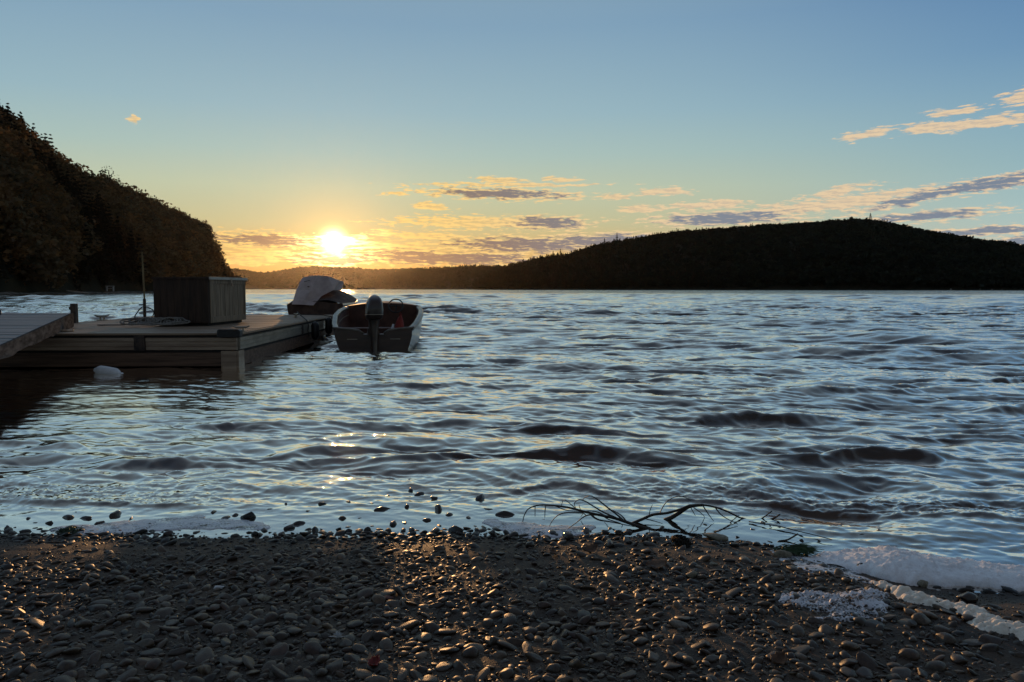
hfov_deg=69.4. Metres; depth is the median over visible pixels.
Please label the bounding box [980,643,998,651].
beach stone
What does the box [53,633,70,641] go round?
beach stone
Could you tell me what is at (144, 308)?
pole
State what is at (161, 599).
beach stone
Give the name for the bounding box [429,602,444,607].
beach stone
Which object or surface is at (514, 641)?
beach stone
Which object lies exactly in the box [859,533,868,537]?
wet stone
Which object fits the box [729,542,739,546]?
wet stone
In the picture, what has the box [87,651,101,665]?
beach stone
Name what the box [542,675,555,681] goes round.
beach stone
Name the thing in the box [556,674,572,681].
beach stone
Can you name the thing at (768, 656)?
beach stone
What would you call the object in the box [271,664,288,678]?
beach stone
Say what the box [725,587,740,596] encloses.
beach stone
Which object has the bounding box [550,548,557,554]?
leaf
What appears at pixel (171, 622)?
beach stone
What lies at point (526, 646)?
beach stone
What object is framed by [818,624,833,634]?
beach stone
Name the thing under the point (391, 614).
beach stone
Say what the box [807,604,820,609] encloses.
beach stone
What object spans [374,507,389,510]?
wet stone
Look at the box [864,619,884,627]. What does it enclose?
beach stone
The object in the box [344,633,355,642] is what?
beach stone
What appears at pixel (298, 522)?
wet stone
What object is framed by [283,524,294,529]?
wet stone
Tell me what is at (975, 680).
beach stone
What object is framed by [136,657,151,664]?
beach stone
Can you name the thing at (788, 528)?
twig
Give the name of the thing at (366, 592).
beach stone
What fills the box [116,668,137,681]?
beach stone
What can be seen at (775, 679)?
beach stone
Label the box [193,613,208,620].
beach stone
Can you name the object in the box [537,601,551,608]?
beach stone
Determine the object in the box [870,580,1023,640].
foam ridge
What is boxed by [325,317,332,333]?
hanging fender
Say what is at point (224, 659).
beach stone
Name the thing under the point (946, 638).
beach stone
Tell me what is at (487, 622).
beach stone
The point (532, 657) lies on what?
beach stone
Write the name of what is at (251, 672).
beach stone
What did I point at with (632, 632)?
beach stone
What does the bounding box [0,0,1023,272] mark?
sky
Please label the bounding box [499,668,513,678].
beach stone
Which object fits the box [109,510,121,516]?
wet stone
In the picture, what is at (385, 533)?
wet stone
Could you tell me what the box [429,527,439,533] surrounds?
wet stone
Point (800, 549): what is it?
needle clump
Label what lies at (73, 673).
beach stone
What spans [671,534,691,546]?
rock
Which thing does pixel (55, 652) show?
beach stone
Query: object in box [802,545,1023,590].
foam bank
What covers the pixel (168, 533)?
wet stone
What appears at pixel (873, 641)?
beach stone
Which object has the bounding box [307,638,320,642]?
beach stone
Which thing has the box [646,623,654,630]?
beach stone
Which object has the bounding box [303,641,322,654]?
beach stone
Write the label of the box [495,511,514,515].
wet stone
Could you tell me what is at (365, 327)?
motor boat
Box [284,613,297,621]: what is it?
beach stone
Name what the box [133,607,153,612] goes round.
beach stone
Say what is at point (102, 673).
beach stone
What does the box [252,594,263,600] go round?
beach stone
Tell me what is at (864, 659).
beach stone
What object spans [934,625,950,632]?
beach stone
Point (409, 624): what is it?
beach stone
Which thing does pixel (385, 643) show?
beach stone
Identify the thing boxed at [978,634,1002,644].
beach stone
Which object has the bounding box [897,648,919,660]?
beach stone
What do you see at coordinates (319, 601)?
beach stone
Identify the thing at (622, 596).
beach stone
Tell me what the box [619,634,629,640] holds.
beach stone
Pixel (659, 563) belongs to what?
leaf
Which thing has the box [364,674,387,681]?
beach stone
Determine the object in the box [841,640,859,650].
beach stone
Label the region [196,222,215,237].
broadleaf tree
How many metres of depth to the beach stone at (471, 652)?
2.25 m
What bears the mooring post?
attached to the floating dock
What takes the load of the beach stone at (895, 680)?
on the beach at (848, 513)
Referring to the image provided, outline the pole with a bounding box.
[139,252,145,316]
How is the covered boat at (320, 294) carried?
on the lake water
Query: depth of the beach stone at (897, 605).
2.65 m
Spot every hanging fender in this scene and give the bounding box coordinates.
[311,321,318,339]
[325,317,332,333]
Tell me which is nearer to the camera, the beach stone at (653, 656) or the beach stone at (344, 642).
the beach stone at (653, 656)
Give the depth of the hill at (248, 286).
2079.92 m
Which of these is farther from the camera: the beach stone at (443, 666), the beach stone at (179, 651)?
the beach stone at (179, 651)
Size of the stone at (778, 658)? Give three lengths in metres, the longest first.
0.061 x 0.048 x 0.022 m
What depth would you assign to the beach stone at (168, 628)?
2.44 m
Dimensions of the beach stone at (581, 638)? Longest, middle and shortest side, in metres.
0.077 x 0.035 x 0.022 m
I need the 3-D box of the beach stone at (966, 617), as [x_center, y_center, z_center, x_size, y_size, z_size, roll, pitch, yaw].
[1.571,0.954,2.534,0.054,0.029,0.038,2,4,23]
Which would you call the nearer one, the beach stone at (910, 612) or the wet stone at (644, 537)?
the beach stone at (910, 612)
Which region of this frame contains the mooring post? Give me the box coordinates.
[69,304,78,322]
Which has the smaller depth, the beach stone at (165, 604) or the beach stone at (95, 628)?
the beach stone at (95, 628)
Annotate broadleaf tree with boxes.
[96,166,121,187]
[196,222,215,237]
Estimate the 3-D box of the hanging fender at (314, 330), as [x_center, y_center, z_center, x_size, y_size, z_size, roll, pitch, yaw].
[-4.230,-0.220,15.896,0.170,0.400,0.170,0,4,0]
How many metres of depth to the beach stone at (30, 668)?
2.16 m
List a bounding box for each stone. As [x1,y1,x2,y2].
[7,662,32,671]
[7,666,21,679]
[11,607,26,615]
[12,618,23,621]
[12,651,25,660]
[14,630,29,638]
[22,663,37,673]
[29,618,44,628]
[34,610,43,616]
[35,593,57,597]
[44,647,67,657]
[50,593,63,602]
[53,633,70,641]
[53,675,75,681]
[56,660,76,670]
[62,514,73,518]
[62,647,81,654]
[62,670,78,678]
[74,619,92,627]
[77,669,86,677]
[80,516,91,518]
[87,604,107,611]
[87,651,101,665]
[88,678,99,681]
[90,599,114,604]
[90,624,105,631]
[95,669,108,678]
[100,663,114,668]
[102,618,115,625]
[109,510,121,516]
[116,614,132,621]
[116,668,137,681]
[118,658,132,666]
[123,593,142,599]
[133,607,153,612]
[134,620,149,627]
[135,638,153,647]
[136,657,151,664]
[139,633,154,640]
[139,648,162,656]
[144,658,162,670]
[150,674,167,681]
[154,607,172,617]
[154,638,165,643]
[157,595,171,602]
[158,626,179,631]
[161,601,171,607]
[163,530,172,536]
[164,619,179,625]
[167,647,192,655]
[171,660,188,670]
[184,617,198,625]
[188,676,204,681]
[193,606,208,612]
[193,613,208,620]
[194,647,214,661]
[197,664,211,673]
[203,673,215,681]
[205,643,220,648]
[207,604,220,610]
[210,599,226,603]
[212,623,234,634]
[217,593,233,598]
[219,655,233,664]
[220,637,231,646]
[226,671,241,681]
[228,657,243,665]
[236,620,249,627]
[237,598,249,606]
[240,511,255,518]
[241,614,257,621]
[242,655,254,668]
[246,670,260,674]
[249,618,265,625]
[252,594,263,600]
[255,631,275,638]
[258,594,271,600]
[262,621,278,626]
[262,660,276,669]
[263,612,278,621]
[263,636,276,644]
[269,643,288,655]
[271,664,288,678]
[273,590,285,596]
[274,631,287,639]
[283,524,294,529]
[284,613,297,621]
[285,676,309,681]
[286,627,302,634]
[293,521,304,524]
[302,668,312,677]
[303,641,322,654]
[305,632,319,636]
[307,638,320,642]
[309,617,320,624]
[311,605,321,613]
[312,527,317,532]
[315,598,325,604]
[315,654,329,663]
[315,668,327,676]
[321,601,337,607]
[325,658,342,673]
[334,594,347,599]
[334,604,345,607]
[338,638,352,647]
[343,653,360,661]
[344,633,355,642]
[346,619,363,628]
[352,643,367,652]
[354,669,372,679]
[356,588,373,597]
[360,630,372,642]
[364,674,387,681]
[367,661,388,671]
[371,594,385,602]
[372,631,389,640]
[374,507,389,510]
[376,531,388,535]
[379,589,394,595]
[379,638,392,649]
[383,611,399,617]
[384,595,393,599]
[385,599,399,606]
[397,668,407,680]
[399,620,418,629]
[406,601,417,604]
[409,669,422,679]
[414,492,423,497]
[414,632,431,642]
[417,675,437,681]
[423,621,440,632]
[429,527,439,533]
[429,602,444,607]
[433,629,456,634]
[435,504,441,510]
[435,662,452,670]
[439,647,459,653]
[448,525,463,532]
[452,659,466,670]
[461,646,478,657]
[463,643,484,650]
[467,637,479,643]
[475,493,484,503]
[475,667,489,681]
[482,618,493,626]
[485,636,492,646]
[488,589,498,596]
[489,530,497,537]
[489,636,503,646]
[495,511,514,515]
[497,640,518,650]
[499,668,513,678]
[501,613,516,625]
[506,637,524,645]
[509,531,518,536]
[513,675,526,681]
[521,641,531,654]
[522,626,536,634]
[524,633,533,639]
[525,541,534,547]
[525,652,542,661]
[527,611,536,618]
[536,622,549,629]
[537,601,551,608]
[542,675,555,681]
[545,663,560,672]
[546,636,557,644]
[548,621,562,626]
[551,638,563,650]
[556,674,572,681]
[559,623,577,630]
[560,629,568,637]
[562,532,573,539]
[568,658,584,667]
[575,633,590,642]
[577,609,590,618]
[578,615,591,624]
[583,626,596,635]
[584,527,589,533]
[589,652,607,660]
[591,597,604,604]
[595,621,609,626]
[604,539,613,547]
[605,597,618,606]
[617,593,632,599]
[618,669,636,678]
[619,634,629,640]
[622,628,637,635]
[624,657,637,664]
[633,637,648,645]
[637,618,649,622]
[642,534,648,541]
[642,597,656,603]
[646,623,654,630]
[647,532,659,536]
[648,650,659,661]
[663,661,682,669]
[669,619,689,629]
[672,635,683,643]
[673,652,687,660]
[674,616,690,620]
[682,655,694,664]
[686,570,696,577]
[699,639,710,646]
[700,674,716,680]
[703,532,728,540]
[703,623,719,631]
[703,655,719,662]
[709,591,721,597]
[722,615,737,622]
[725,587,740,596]
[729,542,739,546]
[760,594,772,597]
[766,620,778,627]
[766,651,777,659]
[768,604,779,612]
[770,651,787,664]
[770,677,782,681]
[773,550,791,557]
[789,593,799,599]
[790,624,804,636]
[791,645,810,654]
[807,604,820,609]
[807,616,823,623]
[807,632,822,638]
[809,671,825,679]
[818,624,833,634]
[838,658,857,666]
[839,666,858,677]
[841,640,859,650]
[853,616,865,625]
[855,666,872,677]
[856,651,878,667]
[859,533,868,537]
[863,638,882,645]
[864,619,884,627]
[882,614,896,619]
[885,673,901,680]
[889,679,905,681]
[890,602,906,608]
[890,667,912,677]
[896,618,916,626]
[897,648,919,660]
[904,608,915,615]
[911,612,931,625]
[915,608,937,618]
[917,580,927,587]
[917,667,928,677]
[924,660,946,671]
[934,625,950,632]
[935,632,955,644]
[939,608,955,614]
[950,654,967,663]
[956,591,978,602]
[961,614,975,621]
[961,639,985,646]
[968,678,979,681]
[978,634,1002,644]
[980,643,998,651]
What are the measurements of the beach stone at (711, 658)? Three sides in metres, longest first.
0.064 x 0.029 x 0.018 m
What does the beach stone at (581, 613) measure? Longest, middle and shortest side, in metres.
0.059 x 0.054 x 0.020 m
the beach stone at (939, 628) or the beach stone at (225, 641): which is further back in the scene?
the beach stone at (939, 628)
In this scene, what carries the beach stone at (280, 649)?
on the beach at (848, 513)
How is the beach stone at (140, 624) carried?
on the beach at (848, 513)
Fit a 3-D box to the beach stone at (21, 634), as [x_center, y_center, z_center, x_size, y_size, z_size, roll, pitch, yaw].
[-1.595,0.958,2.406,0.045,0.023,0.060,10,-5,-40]
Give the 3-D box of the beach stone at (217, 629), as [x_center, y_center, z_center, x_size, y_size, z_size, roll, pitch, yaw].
[-0.956,0.957,2.450,0.076,0.017,0.058,5,21,-14]
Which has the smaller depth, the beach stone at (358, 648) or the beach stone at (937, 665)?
the beach stone at (937, 665)
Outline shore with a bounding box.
[0,291,152,294]
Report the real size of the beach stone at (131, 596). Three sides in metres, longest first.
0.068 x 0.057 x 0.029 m
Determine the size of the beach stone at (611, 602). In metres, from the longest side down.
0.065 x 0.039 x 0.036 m
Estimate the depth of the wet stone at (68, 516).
3.88 m
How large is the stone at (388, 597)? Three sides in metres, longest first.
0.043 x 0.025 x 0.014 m
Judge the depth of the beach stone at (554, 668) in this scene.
2.16 m
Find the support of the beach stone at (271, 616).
on the beach at (848, 513)
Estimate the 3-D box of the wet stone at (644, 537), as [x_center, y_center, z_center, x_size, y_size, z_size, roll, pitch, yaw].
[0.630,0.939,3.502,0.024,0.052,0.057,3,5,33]
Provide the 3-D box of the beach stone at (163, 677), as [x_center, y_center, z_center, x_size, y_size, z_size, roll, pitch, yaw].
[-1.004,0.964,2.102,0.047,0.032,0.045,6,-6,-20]
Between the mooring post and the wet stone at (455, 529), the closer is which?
the wet stone at (455, 529)
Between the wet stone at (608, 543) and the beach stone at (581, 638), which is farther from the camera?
the wet stone at (608, 543)
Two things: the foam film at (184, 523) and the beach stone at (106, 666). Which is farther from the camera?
the foam film at (184, 523)
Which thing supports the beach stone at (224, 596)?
on the beach at (848, 513)
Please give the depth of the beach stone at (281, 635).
2.37 m
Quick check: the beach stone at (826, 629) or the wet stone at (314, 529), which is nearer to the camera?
the beach stone at (826, 629)
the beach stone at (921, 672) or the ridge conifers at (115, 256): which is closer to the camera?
the beach stone at (921, 672)
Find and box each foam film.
[49,515,270,536]
[482,519,595,537]
[770,550,871,583]
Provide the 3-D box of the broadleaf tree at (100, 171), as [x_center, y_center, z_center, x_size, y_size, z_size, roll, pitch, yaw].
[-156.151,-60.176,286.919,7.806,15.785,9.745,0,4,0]
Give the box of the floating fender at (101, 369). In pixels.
[93,365,123,373]
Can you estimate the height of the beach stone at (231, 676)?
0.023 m
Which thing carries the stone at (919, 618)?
on the beach at (848, 513)
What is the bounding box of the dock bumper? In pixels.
[217,329,242,337]
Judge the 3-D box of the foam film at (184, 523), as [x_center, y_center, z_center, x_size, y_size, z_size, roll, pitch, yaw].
[-1.770,0.941,3.769,1.103,0.034,0.307,0,4,-7]
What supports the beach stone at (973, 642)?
on the beach at (848, 513)
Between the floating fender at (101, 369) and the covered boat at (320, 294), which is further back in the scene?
the covered boat at (320, 294)
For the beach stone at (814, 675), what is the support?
on the beach at (848, 513)
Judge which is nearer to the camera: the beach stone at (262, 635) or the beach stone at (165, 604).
the beach stone at (262, 635)
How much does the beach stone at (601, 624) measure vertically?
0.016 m
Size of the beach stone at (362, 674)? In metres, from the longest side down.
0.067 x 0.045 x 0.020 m
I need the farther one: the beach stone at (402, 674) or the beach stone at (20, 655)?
the beach stone at (20, 655)
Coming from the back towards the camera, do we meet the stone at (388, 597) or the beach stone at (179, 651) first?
the stone at (388, 597)
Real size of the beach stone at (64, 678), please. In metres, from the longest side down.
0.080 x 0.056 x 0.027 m
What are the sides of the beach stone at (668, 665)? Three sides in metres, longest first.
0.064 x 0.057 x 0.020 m
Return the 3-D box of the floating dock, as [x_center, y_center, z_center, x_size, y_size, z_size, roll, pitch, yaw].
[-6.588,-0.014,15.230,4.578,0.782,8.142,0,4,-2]
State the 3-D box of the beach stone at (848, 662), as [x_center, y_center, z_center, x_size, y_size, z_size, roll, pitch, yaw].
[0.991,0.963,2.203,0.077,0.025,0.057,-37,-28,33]
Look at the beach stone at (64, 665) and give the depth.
2.18 m
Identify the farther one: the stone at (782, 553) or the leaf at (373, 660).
the stone at (782, 553)
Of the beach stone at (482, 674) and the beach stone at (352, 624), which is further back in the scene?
the beach stone at (352, 624)
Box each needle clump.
[49,525,86,534]
[773,541,824,555]
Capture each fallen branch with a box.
[522,496,653,528]
[632,496,771,523]
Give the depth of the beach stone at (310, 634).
2.40 m
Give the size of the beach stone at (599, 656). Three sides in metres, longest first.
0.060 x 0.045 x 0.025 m
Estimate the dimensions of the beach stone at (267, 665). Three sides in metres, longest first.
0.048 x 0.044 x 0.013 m
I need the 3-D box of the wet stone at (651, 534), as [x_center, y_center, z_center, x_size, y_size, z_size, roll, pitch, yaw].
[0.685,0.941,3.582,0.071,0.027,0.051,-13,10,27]
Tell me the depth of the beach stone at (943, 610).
2.60 m
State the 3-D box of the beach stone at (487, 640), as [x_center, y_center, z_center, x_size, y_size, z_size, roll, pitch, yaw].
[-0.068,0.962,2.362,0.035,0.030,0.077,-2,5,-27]
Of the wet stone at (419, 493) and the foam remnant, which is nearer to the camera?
the foam remnant
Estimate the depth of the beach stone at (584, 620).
2.51 m
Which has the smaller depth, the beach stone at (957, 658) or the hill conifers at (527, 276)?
the beach stone at (957, 658)
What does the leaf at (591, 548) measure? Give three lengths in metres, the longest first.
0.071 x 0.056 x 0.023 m
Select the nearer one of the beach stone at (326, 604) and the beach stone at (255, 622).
the beach stone at (255, 622)
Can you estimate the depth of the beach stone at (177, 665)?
2.18 m
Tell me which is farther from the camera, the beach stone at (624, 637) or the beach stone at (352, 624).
the beach stone at (352, 624)
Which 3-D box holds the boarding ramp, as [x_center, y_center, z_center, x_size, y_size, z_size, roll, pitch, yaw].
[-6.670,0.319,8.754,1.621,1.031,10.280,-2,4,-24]
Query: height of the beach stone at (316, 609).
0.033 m
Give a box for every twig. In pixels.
[749,521,831,539]
[777,533,797,542]
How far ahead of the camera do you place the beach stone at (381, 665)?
2.16 m
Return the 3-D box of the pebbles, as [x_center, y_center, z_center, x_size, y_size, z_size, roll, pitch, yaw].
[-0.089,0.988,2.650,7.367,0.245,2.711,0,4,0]
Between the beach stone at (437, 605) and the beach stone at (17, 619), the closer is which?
the beach stone at (17, 619)
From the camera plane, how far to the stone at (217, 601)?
2.67 m
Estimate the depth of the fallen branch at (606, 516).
3.75 m
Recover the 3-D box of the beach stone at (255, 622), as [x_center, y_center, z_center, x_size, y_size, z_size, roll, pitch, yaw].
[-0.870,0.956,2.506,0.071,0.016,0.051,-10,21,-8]
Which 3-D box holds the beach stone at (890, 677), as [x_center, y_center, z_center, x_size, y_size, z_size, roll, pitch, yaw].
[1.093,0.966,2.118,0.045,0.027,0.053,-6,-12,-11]
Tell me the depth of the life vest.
14.85 m
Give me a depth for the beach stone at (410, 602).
2.65 m
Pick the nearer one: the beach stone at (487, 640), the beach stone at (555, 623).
the beach stone at (487, 640)
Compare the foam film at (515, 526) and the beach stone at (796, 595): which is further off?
the foam film at (515, 526)
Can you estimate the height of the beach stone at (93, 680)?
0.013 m
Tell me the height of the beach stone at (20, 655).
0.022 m
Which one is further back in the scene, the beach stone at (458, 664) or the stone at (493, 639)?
the stone at (493, 639)
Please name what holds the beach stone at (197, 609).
on the beach at (848, 513)
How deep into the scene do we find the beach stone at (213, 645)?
2.32 m
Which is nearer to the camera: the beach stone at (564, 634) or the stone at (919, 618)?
the beach stone at (564, 634)
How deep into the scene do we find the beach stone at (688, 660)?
2.19 m
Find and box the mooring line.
[296,311,309,335]
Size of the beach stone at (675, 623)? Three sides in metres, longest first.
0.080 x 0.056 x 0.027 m
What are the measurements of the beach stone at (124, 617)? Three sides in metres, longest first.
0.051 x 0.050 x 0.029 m
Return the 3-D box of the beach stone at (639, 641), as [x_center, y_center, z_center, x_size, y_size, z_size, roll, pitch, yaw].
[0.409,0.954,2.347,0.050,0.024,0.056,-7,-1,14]
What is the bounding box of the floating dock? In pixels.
[0,315,333,367]
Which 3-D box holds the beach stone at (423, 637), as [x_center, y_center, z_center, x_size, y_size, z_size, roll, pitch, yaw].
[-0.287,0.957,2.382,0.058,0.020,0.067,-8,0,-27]
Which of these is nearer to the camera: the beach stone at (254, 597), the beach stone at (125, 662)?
the beach stone at (125, 662)
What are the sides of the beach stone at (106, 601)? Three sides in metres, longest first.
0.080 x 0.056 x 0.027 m
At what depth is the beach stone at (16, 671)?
2.13 m
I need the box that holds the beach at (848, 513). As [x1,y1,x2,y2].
[0,456,1023,681]
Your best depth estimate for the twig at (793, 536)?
3.53 m
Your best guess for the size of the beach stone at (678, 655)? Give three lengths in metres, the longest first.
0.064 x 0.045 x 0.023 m
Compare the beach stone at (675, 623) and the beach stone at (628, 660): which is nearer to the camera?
the beach stone at (628, 660)
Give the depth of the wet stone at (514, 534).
3.57 m
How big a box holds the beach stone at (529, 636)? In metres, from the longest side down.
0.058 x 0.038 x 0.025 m
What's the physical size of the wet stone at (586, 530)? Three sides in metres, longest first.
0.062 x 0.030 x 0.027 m
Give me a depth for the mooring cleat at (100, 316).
15.70 m
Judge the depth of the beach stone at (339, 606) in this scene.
2.62 m
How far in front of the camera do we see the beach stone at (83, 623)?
2.48 m
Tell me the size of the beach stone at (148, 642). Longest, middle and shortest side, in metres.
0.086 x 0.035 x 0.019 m
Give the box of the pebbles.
[0,512,1023,681]
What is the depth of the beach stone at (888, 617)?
2.53 m
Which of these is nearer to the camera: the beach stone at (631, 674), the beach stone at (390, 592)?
the beach stone at (631, 674)
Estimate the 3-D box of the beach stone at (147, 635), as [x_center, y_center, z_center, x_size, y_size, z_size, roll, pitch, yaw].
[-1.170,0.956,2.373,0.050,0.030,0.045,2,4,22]
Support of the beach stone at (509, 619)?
on the beach at (848, 513)
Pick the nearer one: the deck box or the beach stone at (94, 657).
the beach stone at (94, 657)
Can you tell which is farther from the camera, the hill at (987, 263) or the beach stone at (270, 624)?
the hill at (987, 263)
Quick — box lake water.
[0,289,1023,593]
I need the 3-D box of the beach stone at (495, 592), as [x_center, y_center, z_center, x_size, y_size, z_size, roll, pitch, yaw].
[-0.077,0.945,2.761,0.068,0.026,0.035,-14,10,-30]
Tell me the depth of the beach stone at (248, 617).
2.53 m
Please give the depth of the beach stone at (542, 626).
2.47 m
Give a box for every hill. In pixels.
[0,213,152,292]
[240,270,394,288]
[359,269,482,288]
[471,218,1023,289]
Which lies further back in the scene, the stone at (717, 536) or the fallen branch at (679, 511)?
the fallen branch at (679, 511)
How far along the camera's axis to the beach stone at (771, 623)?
2.48 m
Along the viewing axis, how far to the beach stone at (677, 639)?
2.33 m
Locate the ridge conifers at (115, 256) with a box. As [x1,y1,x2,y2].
[0,103,226,291]
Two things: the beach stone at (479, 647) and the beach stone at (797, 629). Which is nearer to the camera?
the beach stone at (479, 647)
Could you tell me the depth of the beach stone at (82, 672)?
2.14 m
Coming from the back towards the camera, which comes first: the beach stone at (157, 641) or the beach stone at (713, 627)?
the beach stone at (713, 627)
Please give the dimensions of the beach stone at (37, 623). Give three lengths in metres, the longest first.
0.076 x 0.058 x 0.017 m
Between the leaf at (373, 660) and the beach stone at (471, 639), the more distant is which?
the beach stone at (471, 639)
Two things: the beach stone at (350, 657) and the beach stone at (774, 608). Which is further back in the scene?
the beach stone at (774, 608)
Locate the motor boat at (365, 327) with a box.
[332,295,422,351]
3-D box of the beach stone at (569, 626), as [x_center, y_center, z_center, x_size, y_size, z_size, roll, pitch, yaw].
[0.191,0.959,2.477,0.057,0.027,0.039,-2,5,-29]
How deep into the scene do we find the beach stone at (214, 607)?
2.62 m
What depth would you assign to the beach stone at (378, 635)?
2.37 m
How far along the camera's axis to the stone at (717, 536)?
3.54 m
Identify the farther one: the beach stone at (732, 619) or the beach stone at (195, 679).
the beach stone at (732, 619)
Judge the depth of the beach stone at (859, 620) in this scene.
2.49 m
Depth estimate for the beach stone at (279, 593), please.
2.75 m
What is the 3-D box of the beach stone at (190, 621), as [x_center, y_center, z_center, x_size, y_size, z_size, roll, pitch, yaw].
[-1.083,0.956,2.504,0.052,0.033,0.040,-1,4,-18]
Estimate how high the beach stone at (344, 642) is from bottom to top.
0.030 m
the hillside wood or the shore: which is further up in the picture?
the hillside wood
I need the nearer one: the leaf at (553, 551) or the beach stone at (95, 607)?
the beach stone at (95, 607)
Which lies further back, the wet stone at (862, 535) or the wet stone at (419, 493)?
the wet stone at (419, 493)
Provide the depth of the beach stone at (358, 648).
2.28 m
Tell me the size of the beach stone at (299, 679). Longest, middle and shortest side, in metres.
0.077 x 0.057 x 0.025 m
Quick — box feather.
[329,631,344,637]
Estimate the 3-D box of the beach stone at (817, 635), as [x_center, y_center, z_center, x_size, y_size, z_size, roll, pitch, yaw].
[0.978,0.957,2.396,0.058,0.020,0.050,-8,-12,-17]
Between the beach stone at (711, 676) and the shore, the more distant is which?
the shore
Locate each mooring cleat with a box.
[94,314,109,319]
[232,325,249,330]
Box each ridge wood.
[230,266,426,287]
[342,264,503,288]
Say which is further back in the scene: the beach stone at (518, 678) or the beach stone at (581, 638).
the beach stone at (581, 638)
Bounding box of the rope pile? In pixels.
[97,306,190,325]
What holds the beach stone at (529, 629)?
on the beach at (848, 513)
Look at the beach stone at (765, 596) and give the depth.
2.73 m
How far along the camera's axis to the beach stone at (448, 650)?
2.27 m
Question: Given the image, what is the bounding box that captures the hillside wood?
[0,109,241,289]
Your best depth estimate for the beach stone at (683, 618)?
2.50 m
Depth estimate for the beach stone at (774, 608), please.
2.60 m
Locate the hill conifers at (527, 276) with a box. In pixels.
[475,220,1021,289]
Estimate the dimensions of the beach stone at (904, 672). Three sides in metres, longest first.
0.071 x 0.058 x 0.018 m
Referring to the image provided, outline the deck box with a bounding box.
[151,277,247,325]
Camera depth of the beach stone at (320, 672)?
2.13 m
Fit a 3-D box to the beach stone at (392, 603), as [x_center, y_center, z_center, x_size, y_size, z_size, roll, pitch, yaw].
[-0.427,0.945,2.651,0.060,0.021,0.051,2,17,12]
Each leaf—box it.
[368,655,379,665]
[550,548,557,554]
[583,544,597,551]
[646,559,666,568]
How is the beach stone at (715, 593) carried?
on the beach at (848, 513)
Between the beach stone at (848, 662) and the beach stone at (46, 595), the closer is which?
the beach stone at (848, 662)
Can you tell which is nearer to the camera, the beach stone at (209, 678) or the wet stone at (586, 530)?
the beach stone at (209, 678)
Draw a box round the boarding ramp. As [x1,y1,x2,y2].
[0,313,73,358]
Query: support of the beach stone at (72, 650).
on the beach at (848, 513)
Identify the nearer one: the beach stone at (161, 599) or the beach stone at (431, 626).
the beach stone at (431, 626)
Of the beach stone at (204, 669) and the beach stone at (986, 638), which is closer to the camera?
the beach stone at (204, 669)
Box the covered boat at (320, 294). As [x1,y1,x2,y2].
[287,275,357,314]
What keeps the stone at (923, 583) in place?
on the beach at (848, 513)
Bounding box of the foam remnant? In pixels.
[778,587,888,621]
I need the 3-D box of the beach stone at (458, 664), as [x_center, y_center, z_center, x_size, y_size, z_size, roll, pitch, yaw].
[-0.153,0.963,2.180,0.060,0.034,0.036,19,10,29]
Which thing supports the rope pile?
on the floating dock
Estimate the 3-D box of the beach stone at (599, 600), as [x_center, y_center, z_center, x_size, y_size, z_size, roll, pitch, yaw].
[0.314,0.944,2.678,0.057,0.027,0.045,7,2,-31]
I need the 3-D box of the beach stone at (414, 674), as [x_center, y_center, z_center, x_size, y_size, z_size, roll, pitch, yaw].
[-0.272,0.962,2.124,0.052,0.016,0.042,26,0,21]
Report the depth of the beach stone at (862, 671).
2.15 m
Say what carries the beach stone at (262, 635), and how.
on the beach at (848, 513)
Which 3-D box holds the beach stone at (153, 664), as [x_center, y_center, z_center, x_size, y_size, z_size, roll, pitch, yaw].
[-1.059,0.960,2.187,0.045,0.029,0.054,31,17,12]
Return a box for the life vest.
[391,312,403,328]
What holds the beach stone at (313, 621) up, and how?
on the beach at (848, 513)
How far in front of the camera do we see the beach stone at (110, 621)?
2.51 m
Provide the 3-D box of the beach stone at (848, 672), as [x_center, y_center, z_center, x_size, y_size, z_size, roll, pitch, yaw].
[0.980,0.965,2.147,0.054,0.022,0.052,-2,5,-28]
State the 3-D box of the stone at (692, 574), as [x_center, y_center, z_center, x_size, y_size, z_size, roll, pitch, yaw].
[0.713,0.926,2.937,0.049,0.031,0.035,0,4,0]
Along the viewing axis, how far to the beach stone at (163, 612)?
2.58 m
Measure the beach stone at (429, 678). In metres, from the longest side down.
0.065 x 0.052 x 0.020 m
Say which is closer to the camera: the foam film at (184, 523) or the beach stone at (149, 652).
the beach stone at (149, 652)
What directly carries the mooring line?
attached to the floating dock
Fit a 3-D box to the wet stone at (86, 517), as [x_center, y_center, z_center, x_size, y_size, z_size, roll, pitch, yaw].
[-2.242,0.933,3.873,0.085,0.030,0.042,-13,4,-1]
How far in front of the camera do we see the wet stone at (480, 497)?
4.23 m
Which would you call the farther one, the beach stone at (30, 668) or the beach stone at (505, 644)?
the beach stone at (505, 644)
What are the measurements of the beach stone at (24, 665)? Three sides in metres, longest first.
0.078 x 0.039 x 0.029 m
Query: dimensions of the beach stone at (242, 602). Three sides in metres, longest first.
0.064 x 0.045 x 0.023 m
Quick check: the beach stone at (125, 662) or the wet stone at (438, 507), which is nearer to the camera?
the beach stone at (125, 662)
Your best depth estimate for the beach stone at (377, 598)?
2.68 m
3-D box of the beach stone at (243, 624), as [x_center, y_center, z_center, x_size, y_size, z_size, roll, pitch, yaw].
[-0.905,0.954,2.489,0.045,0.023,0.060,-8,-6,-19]
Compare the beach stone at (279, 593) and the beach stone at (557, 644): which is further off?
the beach stone at (279, 593)
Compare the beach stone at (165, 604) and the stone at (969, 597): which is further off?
the stone at (969, 597)

